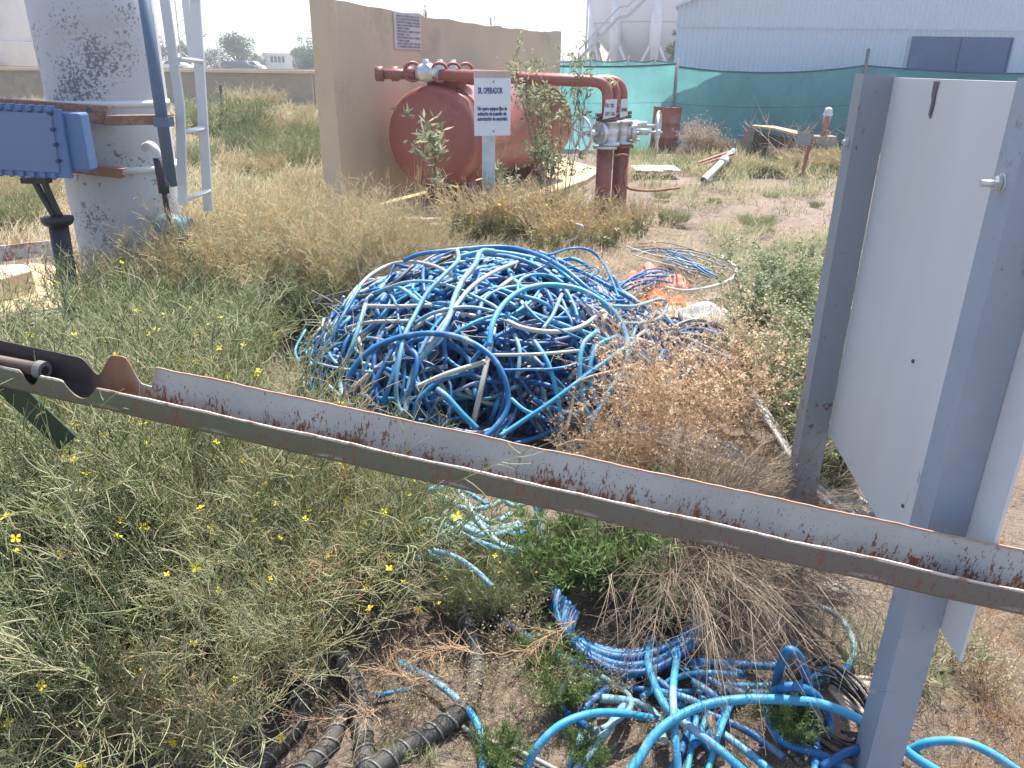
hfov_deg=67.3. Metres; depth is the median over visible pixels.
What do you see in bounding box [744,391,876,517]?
cable
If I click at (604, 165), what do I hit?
riser column
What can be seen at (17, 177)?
field shrub
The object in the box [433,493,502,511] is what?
hose
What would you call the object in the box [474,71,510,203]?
notice sign
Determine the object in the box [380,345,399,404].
hose
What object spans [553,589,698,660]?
hose
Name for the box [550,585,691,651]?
hose
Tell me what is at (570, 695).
leafy weed
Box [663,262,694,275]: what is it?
hose
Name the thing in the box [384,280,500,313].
hose
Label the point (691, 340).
cable
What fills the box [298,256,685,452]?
packed hoses
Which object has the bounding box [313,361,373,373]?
hose
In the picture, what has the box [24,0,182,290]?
mast
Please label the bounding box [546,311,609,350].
hose
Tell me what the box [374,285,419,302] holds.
hose
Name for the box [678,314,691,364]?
hose
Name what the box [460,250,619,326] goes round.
hose
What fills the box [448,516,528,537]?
hose
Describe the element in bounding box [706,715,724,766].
stick
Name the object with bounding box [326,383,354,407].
hose
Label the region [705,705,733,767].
hose
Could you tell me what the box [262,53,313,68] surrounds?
field building
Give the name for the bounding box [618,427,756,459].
hose
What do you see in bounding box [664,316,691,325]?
hose
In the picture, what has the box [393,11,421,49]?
instruction board
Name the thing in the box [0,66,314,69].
basin wall
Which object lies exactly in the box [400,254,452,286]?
hose
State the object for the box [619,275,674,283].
hose
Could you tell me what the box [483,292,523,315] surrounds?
hose
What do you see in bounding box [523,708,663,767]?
hose
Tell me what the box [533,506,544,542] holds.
hose
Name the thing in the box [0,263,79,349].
concrete pad
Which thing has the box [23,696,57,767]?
weed
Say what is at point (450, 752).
sprouts
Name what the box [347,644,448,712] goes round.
orange twig
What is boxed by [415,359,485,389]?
hose
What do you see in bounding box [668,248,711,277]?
hose
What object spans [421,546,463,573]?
hose
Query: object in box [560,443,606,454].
hose
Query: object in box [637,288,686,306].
orange mesh
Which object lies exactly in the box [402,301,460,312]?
hose
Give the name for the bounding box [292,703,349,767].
spiral hose
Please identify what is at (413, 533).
flowering weed
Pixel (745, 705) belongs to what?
dry weed
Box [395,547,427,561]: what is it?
hose
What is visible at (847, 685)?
cable
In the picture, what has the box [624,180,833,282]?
twig litter
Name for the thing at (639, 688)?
hose
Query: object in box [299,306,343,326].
wire
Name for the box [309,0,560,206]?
fire wall
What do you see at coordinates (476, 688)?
dry weed
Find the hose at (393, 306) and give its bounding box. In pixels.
[367,303,431,308]
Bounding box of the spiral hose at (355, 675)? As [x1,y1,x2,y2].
[333,649,374,767]
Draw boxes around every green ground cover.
[57,111,318,214]
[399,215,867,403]
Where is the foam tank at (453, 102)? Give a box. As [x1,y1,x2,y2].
[389,81,571,201]
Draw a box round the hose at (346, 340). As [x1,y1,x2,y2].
[313,328,355,377]
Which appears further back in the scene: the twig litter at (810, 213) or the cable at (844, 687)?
the twig litter at (810, 213)
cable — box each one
[626,246,727,268]
[631,247,723,259]
[631,248,724,262]
[632,246,715,269]
[632,254,712,272]
[638,242,735,273]
[643,252,724,266]
[658,256,733,273]
[665,343,753,375]
[666,318,766,370]
[666,335,750,378]
[671,331,730,355]
[673,323,726,335]
[676,327,751,368]
[677,334,752,367]
[679,335,749,368]
[686,332,769,379]
[738,383,868,504]
[739,388,873,513]
[741,391,874,517]
[743,394,865,515]
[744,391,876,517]
[744,396,856,513]
[745,389,870,508]
[745,396,861,514]
[745,398,853,513]
[746,395,870,516]
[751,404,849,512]
[751,406,839,510]
[754,408,845,511]
[786,661,857,708]
[789,658,850,746]
[792,675,852,758]
[794,663,867,756]
[796,670,864,741]
[800,678,862,743]
[801,690,866,743]
[806,669,863,746]
[807,656,865,734]
[809,660,866,737]
[809,661,861,747]
[810,708,858,752]
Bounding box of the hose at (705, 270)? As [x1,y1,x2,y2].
[662,249,717,277]
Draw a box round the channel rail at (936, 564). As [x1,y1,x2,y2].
[0,340,1023,614]
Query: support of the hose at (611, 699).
on the ground at (308, 738)
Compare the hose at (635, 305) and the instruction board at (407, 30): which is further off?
the instruction board at (407, 30)
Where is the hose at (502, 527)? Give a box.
[447,511,518,529]
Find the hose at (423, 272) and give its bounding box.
[421,249,527,301]
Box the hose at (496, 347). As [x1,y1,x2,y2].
[471,334,559,348]
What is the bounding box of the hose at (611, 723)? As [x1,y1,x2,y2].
[599,674,633,730]
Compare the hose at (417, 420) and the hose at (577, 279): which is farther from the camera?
the hose at (577, 279)
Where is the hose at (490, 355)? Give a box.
[341,330,510,435]
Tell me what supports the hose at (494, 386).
on the packed hoses at (375, 358)
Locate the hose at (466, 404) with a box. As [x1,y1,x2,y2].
[464,386,522,430]
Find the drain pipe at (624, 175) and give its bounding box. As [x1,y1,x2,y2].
[614,154,679,191]
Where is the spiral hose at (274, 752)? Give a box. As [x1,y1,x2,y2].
[243,681,309,767]
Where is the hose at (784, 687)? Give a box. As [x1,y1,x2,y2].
[764,681,854,767]
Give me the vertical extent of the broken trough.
0.653 m
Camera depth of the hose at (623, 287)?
5.51 m
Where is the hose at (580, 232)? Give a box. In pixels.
[566,223,583,245]
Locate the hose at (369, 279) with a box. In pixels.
[315,278,374,370]
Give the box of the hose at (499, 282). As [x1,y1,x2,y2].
[447,274,515,292]
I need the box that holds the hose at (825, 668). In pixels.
[698,665,828,700]
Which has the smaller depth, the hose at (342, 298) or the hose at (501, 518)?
the hose at (501, 518)
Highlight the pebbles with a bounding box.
[253,184,1023,767]
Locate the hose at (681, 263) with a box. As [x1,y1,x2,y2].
[661,260,706,272]
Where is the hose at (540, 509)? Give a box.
[511,507,543,541]
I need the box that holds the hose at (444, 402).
[424,388,454,410]
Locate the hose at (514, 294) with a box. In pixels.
[487,282,629,438]
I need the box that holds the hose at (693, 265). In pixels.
[662,253,716,278]
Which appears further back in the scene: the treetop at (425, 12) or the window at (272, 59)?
the window at (272, 59)
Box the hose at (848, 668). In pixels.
[813,665,850,687]
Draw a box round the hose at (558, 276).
[529,257,581,280]
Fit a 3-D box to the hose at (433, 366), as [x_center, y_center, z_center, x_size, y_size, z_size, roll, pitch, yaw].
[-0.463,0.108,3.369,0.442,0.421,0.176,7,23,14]
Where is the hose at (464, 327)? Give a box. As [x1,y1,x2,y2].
[454,314,518,333]
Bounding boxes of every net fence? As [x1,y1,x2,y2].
[559,48,1023,150]
[560,56,673,65]
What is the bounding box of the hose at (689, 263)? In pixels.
[669,253,715,271]
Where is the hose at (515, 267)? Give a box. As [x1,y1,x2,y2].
[469,251,518,271]
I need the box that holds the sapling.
[809,229,825,282]
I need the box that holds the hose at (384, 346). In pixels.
[382,345,386,410]
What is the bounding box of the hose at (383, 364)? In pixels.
[365,341,397,408]
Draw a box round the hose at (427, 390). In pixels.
[411,370,473,417]
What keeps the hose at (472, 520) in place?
on the flowering weed at (506, 574)
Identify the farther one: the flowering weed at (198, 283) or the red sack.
the red sack
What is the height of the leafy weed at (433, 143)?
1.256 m
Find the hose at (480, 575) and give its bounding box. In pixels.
[431,548,494,588]
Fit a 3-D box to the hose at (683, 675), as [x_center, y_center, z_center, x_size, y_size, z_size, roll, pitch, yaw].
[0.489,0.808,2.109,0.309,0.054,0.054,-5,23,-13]
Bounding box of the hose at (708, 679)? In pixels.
[684,626,763,694]
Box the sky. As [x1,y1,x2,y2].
[154,0,609,63]
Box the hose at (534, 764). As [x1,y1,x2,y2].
[488,743,541,767]
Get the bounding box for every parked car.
[163,60,192,67]
[211,61,232,67]
[222,61,257,68]
[248,61,266,68]
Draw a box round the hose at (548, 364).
[532,338,563,421]
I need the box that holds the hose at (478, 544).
[437,518,514,556]
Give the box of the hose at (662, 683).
[647,674,690,767]
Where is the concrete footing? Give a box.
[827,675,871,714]
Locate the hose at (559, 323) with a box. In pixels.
[528,311,661,362]
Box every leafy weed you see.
[388,104,456,216]
[465,698,538,767]
[479,159,528,195]
[480,502,620,597]
[509,603,583,671]
[511,639,610,716]
[534,461,693,602]
[557,706,616,767]
[582,519,704,602]
[611,541,714,633]
[740,671,832,751]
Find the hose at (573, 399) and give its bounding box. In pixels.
[564,362,638,432]
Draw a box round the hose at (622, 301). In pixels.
[597,299,628,304]
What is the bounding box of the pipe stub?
[0,355,51,377]
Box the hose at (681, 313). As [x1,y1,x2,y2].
[678,310,704,363]
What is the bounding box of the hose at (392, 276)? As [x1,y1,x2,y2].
[387,264,409,283]
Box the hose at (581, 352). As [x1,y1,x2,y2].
[577,329,599,418]
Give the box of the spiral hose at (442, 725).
[367,600,485,767]
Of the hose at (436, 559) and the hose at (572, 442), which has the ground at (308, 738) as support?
the hose at (572, 442)
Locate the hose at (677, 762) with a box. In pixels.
[669,626,684,767]
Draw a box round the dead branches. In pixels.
[740,92,845,161]
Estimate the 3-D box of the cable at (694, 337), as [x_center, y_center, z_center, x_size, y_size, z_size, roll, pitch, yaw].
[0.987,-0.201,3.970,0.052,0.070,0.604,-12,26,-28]
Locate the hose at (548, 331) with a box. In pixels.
[506,309,605,333]
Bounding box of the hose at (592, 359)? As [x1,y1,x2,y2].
[587,334,617,404]
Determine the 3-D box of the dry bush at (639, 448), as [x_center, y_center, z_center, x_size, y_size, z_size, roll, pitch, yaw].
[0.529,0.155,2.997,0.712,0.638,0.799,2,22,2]
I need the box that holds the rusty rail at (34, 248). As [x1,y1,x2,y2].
[0,240,52,261]
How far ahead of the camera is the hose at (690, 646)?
2.14 m
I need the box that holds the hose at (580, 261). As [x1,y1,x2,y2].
[534,250,592,270]
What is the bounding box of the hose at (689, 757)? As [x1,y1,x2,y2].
[685,715,698,767]
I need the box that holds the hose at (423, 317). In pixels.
[414,305,494,324]
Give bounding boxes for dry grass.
[0,93,374,314]
[584,138,880,246]
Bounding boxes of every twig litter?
[8,426,1023,767]
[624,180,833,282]
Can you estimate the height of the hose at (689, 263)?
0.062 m
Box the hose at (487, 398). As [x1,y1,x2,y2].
[415,322,521,400]
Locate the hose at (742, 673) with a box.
[638,659,745,677]
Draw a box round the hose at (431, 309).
[368,307,438,355]
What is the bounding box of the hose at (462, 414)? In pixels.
[435,387,478,430]
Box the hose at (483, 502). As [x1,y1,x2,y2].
[414,485,487,504]
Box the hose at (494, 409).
[481,353,502,425]
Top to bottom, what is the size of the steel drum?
0.889 m
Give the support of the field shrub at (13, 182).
on the ground at (308, 738)
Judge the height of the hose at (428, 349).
0.524 m
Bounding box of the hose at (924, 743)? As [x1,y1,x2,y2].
[908,736,1019,767]
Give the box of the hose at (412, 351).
[395,343,419,410]
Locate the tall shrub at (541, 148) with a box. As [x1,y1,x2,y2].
[497,27,618,210]
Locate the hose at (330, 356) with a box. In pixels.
[327,286,361,365]
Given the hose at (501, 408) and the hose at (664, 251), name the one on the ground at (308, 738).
the hose at (664, 251)
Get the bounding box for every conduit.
[20,177,82,346]
[138,0,177,186]
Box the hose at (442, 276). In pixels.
[393,248,460,416]
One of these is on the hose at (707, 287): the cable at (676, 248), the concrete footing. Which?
the cable at (676, 248)
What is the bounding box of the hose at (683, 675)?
[640,670,744,699]
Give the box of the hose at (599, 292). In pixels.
[547,269,620,330]
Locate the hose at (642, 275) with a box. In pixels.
[619,270,662,284]
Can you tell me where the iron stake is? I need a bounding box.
[219,85,224,119]
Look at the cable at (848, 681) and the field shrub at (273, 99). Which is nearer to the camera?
the cable at (848, 681)
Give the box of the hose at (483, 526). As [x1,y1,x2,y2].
[468,508,535,551]
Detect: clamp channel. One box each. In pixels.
[0,98,114,124]
[73,165,128,178]
[104,114,173,125]
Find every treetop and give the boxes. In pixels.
[421,3,431,16]
[485,10,498,25]
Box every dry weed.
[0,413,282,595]
[8,203,224,308]
[28,559,333,767]
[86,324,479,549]
[104,178,356,338]
[107,454,420,689]
[182,158,337,248]
[203,162,432,327]
[277,167,441,264]
[334,188,480,276]
[345,636,470,721]
[416,169,525,244]
[428,625,533,720]
[437,170,546,244]
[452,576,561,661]
[477,165,593,244]
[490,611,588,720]
[505,191,593,255]
[526,176,620,230]
[558,197,633,246]
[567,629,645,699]
[595,189,668,237]
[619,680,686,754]
[700,659,793,734]
[721,162,742,172]
[730,159,765,175]
[741,561,844,637]
[744,157,793,177]
[777,145,839,174]
[792,574,875,652]
[810,145,841,155]
[814,148,840,170]
[865,582,891,622]
[941,610,1023,710]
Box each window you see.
[269,56,285,62]
[906,36,1014,72]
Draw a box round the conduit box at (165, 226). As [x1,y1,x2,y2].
[153,213,192,243]
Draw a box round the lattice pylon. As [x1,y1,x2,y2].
[174,0,193,67]
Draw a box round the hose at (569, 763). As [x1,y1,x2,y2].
[565,719,586,767]
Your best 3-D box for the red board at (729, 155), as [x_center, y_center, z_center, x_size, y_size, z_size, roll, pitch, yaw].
[3.418,-3.729,12.771,0.514,0.228,0.110,7,23,15]
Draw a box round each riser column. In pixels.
[593,145,616,229]
[611,145,633,212]
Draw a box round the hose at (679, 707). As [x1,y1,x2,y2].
[641,676,701,745]
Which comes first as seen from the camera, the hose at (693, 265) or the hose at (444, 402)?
the hose at (444, 402)
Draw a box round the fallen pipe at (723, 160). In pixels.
[700,148,736,183]
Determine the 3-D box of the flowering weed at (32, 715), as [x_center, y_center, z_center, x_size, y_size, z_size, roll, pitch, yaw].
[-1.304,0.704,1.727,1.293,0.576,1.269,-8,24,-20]
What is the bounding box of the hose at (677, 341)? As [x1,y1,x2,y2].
[676,337,699,390]
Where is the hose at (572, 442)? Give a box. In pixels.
[557,439,618,460]
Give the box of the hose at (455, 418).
[434,416,461,425]
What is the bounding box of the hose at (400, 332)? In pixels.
[359,288,405,416]
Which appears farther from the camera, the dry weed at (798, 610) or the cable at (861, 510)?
the cable at (861, 510)
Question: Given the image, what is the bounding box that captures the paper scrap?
[656,306,678,316]
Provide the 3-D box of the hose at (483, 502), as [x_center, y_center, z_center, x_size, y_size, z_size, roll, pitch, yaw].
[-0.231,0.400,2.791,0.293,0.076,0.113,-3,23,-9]
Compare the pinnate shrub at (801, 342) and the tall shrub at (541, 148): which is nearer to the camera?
the pinnate shrub at (801, 342)
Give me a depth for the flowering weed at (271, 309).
3.93 m
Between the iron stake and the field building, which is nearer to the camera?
the iron stake
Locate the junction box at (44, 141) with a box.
[0,103,97,179]
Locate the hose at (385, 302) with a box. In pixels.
[305,283,418,346]
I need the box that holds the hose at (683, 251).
[660,250,707,262]
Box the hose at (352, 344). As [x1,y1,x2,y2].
[338,302,367,402]
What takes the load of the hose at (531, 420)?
on the ground at (308, 738)
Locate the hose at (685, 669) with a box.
[679,664,771,688]
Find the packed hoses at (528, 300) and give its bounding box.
[300,258,654,450]
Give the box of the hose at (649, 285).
[632,277,657,295]
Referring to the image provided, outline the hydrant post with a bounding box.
[812,107,836,148]
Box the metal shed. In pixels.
[674,0,1023,72]
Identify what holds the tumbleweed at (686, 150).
on the ground at (308, 738)
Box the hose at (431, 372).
[425,320,453,413]
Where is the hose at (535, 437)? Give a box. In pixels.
[514,368,606,443]
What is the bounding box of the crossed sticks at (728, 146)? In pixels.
[726,139,738,158]
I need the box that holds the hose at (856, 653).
[802,600,857,667]
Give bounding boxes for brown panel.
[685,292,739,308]
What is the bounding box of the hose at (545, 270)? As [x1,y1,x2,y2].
[483,253,580,325]
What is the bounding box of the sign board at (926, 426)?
[784,74,1023,767]
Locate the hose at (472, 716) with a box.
[398,660,486,767]
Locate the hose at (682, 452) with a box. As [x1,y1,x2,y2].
[621,429,765,475]
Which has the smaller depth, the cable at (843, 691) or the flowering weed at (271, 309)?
the cable at (843, 691)
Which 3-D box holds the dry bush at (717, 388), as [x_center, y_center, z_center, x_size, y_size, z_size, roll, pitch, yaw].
[0.715,-0.095,3.092,1.288,1.029,1.148,-16,28,-35]
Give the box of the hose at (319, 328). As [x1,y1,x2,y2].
[309,318,332,351]
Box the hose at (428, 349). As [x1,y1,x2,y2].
[402,248,494,414]
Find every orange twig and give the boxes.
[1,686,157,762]
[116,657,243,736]
[266,672,381,765]
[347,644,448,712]
[384,610,469,689]
[430,605,575,689]
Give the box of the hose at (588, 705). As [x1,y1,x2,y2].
[576,680,623,753]
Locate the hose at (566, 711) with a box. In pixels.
[558,665,598,735]
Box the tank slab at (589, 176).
[317,157,595,235]
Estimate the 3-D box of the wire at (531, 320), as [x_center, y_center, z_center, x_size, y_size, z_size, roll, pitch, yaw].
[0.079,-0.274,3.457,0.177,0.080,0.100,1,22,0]
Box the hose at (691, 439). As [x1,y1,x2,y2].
[648,431,735,461]
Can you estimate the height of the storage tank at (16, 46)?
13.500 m
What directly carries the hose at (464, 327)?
on the packed hoses at (487, 296)
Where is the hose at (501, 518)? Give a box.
[455,489,513,524]
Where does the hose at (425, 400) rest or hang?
on the ground at (308, 738)
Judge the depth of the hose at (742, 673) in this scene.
2.14 m
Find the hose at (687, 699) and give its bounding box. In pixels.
[660,688,708,731]
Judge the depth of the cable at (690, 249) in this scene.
6.34 m
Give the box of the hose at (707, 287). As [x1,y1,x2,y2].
[666,255,736,291]
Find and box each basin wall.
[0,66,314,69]
[0,67,317,108]
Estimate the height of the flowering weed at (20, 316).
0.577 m
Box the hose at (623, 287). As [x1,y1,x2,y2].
[621,279,656,288]
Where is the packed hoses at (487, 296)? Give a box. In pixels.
[299,254,675,437]
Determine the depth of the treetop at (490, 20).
36.17 m
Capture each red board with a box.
[697,150,733,163]
[704,153,734,164]
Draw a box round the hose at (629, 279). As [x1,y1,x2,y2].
[620,272,656,286]
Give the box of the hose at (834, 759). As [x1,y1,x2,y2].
[819,744,920,767]
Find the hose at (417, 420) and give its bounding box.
[406,418,454,426]
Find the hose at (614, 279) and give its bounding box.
[594,267,632,302]
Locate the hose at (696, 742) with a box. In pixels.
[689,677,725,748]
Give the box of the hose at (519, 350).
[513,333,521,377]
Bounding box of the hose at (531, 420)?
[505,297,589,448]
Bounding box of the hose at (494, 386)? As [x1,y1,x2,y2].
[447,343,510,412]
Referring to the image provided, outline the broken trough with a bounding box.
[739,125,827,160]
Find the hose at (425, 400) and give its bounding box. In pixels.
[408,361,436,425]
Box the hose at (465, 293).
[426,258,524,345]
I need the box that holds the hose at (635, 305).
[612,298,668,324]
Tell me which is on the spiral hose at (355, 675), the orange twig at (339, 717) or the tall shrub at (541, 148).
the orange twig at (339, 717)
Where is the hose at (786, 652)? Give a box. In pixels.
[770,645,820,767]
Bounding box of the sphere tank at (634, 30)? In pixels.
[578,0,685,60]
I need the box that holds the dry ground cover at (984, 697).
[925,472,1023,767]
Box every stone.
[818,582,847,597]
[932,664,944,671]
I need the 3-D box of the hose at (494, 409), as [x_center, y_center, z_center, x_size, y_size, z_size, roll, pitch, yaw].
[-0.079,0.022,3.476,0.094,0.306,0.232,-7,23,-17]
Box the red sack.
[626,262,691,290]
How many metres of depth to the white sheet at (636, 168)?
12.27 m
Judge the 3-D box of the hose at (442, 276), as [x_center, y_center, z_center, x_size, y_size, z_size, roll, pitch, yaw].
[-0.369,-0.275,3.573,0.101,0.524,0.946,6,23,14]
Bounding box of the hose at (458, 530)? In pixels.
[437,524,489,541]
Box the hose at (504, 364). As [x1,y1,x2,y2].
[466,352,536,366]
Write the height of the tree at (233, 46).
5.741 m
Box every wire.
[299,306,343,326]
[311,289,352,306]
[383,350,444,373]
[385,304,414,326]
[412,250,460,273]
[448,320,486,343]
[470,310,509,333]
[510,312,548,325]
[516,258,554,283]
[526,339,577,362]
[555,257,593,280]
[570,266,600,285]
[599,304,628,328]
[658,319,696,337]
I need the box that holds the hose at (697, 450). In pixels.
[632,428,754,468]
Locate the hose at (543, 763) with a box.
[460,724,556,767]
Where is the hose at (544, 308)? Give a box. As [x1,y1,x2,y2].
[542,306,579,337]
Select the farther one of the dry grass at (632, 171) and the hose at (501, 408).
the dry grass at (632, 171)
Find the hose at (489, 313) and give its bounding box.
[470,277,509,333]
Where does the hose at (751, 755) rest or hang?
on the ground at (308, 738)
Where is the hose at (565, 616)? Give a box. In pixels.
[560,600,700,668]
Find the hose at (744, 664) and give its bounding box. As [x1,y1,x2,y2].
[696,658,789,670]
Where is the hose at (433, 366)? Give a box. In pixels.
[373,358,452,426]
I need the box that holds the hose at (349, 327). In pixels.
[343,319,409,329]
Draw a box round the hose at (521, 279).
[516,273,564,295]
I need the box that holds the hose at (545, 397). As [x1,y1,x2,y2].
[541,380,667,443]
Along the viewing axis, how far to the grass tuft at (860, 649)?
2.22 m
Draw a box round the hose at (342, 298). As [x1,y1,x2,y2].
[331,295,344,311]
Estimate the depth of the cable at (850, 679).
2.09 m
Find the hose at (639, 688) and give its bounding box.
[554,661,768,695]
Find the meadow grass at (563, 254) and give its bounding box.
[329,196,860,377]
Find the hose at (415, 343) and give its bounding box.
[384,293,475,344]
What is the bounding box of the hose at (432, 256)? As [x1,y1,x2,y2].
[358,254,437,293]
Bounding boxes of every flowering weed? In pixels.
[0,226,243,358]
[0,234,341,590]
[0,240,562,767]
[0,244,295,383]
[0,296,57,344]
[0,307,141,406]
[0,308,127,450]
[0,322,366,517]
[0,445,303,702]
[0,449,436,767]
[0,520,209,767]
[27,385,538,744]
[105,261,343,387]
[119,576,378,725]
[121,362,537,648]
[189,212,290,265]
[199,410,404,546]
[237,243,376,338]
[395,532,553,626]
[422,553,516,622]
[436,501,580,615]
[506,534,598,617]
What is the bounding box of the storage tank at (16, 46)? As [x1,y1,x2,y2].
[0,0,37,65]
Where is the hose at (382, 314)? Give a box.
[294,289,395,363]
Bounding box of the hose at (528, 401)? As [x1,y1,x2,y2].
[389,294,543,422]
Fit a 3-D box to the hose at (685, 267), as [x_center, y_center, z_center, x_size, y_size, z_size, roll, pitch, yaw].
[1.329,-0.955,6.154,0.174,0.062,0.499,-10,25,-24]
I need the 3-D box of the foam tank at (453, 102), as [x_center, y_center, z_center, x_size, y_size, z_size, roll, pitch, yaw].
[-0.282,-3.321,10.186,1.164,1.430,3.350,11,24,23]
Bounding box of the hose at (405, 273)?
[349,263,414,297]
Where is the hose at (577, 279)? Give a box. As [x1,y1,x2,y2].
[402,245,622,318]
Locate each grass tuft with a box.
[344,720,422,767]
[404,715,451,767]
[829,607,938,678]
[864,633,958,707]
[882,621,1018,668]
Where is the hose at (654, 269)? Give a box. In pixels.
[623,268,673,289]
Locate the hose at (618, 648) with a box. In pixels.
[548,596,691,649]
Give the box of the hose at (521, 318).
[436,305,543,357]
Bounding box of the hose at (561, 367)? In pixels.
[541,358,588,371]
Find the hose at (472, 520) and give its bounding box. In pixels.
[469,516,525,537]
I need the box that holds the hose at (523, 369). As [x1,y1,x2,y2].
[504,368,542,371]
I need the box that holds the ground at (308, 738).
[0,64,1023,767]
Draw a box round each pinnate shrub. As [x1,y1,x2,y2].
[697,231,859,379]
[713,284,854,446]
[738,237,862,325]
[757,370,855,494]
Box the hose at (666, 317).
[621,309,693,377]
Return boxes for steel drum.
[650,106,682,151]
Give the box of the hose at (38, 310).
[0,307,59,318]
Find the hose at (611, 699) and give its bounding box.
[600,694,667,744]
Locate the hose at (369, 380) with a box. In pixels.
[354,361,407,393]
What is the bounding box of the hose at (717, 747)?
[644,634,746,767]
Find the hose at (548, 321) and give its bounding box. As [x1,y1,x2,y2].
[542,292,563,328]
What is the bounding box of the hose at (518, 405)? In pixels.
[511,397,539,416]
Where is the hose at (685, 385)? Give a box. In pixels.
[656,324,690,426]
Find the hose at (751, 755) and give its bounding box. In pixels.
[721,730,772,767]
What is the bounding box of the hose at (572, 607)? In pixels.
[568,606,701,635]
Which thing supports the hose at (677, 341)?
on the ground at (308, 738)
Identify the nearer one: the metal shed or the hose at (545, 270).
the hose at (545, 270)
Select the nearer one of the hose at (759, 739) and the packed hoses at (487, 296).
the hose at (759, 739)
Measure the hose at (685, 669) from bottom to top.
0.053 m
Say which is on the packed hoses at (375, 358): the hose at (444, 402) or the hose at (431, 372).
the hose at (431, 372)
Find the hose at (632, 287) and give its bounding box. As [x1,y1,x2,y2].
[625,272,663,290]
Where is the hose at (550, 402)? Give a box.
[499,341,634,437]
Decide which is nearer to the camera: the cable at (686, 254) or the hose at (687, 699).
the hose at (687, 699)
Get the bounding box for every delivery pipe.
[375,59,617,121]
[391,59,624,119]
[406,60,631,117]
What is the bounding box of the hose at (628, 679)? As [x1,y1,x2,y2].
[498,613,636,684]
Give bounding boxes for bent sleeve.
[141,141,171,219]
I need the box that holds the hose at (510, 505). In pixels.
[501,499,526,508]
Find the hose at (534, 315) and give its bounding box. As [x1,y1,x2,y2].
[523,303,582,340]
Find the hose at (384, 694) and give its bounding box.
[375,686,413,698]
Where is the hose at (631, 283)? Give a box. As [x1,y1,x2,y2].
[625,279,672,287]
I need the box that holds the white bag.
[675,301,738,319]
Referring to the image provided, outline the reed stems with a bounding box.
[414,149,433,217]
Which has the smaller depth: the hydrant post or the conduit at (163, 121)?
the conduit at (163, 121)
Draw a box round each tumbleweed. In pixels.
[672,144,699,160]
[673,110,731,155]
[704,134,740,154]
[763,145,787,162]
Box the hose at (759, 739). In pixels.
[708,710,785,760]
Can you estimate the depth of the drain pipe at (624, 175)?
8.16 m
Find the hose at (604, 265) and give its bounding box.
[548,247,619,298]
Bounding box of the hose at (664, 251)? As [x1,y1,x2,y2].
[646,250,690,261]
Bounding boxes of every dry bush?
[531,395,659,463]
[547,425,870,650]
[554,211,847,477]
[557,339,760,478]
[562,380,982,751]
[671,404,788,490]
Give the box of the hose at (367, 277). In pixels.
[344,260,453,317]
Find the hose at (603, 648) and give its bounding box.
[552,587,690,652]
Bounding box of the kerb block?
[0,264,36,302]
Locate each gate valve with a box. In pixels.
[571,116,619,151]
[617,114,662,149]
[631,110,661,137]
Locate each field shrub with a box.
[0,175,55,191]
[0,176,68,211]
[0,183,60,238]
[2,94,44,100]
[168,81,288,145]
[173,132,235,176]
[192,102,235,115]
[198,144,292,181]
[208,114,294,160]
[216,82,292,115]
[240,123,321,174]
[246,101,318,144]
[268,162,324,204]
[269,100,317,120]
[275,113,320,153]
[651,204,699,223]
[652,191,673,198]
[704,196,724,202]
[728,210,787,228]
[759,192,784,198]
[805,200,825,207]
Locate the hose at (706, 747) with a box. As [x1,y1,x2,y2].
[665,698,710,751]
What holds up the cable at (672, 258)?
on the hose at (693, 265)
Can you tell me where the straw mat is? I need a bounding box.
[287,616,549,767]
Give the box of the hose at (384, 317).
[381,312,492,328]
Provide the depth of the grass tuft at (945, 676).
2.12 m
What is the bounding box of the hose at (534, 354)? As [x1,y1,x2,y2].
[493,349,578,356]
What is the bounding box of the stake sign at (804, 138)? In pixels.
[796,132,813,175]
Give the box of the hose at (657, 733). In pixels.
[626,694,939,767]
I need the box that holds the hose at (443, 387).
[438,383,450,423]
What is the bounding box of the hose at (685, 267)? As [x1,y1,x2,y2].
[667,259,704,273]
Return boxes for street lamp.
[203,36,220,67]
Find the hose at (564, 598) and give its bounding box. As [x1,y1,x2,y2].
[561,596,701,660]
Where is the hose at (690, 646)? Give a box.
[567,609,701,676]
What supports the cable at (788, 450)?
on the ground at (308, 738)
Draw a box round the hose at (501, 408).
[493,366,505,424]
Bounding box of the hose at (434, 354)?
[393,326,455,414]
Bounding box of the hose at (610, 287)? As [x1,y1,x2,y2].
[538,250,679,336]
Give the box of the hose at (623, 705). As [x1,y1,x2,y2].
[573,702,627,767]
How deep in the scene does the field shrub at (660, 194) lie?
10.20 m
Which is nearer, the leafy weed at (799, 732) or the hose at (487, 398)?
the leafy weed at (799, 732)
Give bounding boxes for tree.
[159,36,167,61]
[177,38,191,64]
[204,46,225,67]
[216,29,260,63]
[250,54,266,67]
[289,35,312,68]
[290,45,314,68]
[303,26,312,49]
[665,30,675,60]
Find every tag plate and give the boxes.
[603,99,617,118]
[620,99,627,117]
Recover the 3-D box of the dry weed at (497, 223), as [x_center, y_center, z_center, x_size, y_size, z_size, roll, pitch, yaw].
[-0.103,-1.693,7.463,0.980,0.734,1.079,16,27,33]
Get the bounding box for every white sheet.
[631,165,662,171]
[643,165,680,170]
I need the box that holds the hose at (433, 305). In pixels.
[411,279,475,307]
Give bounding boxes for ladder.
[159,0,213,210]

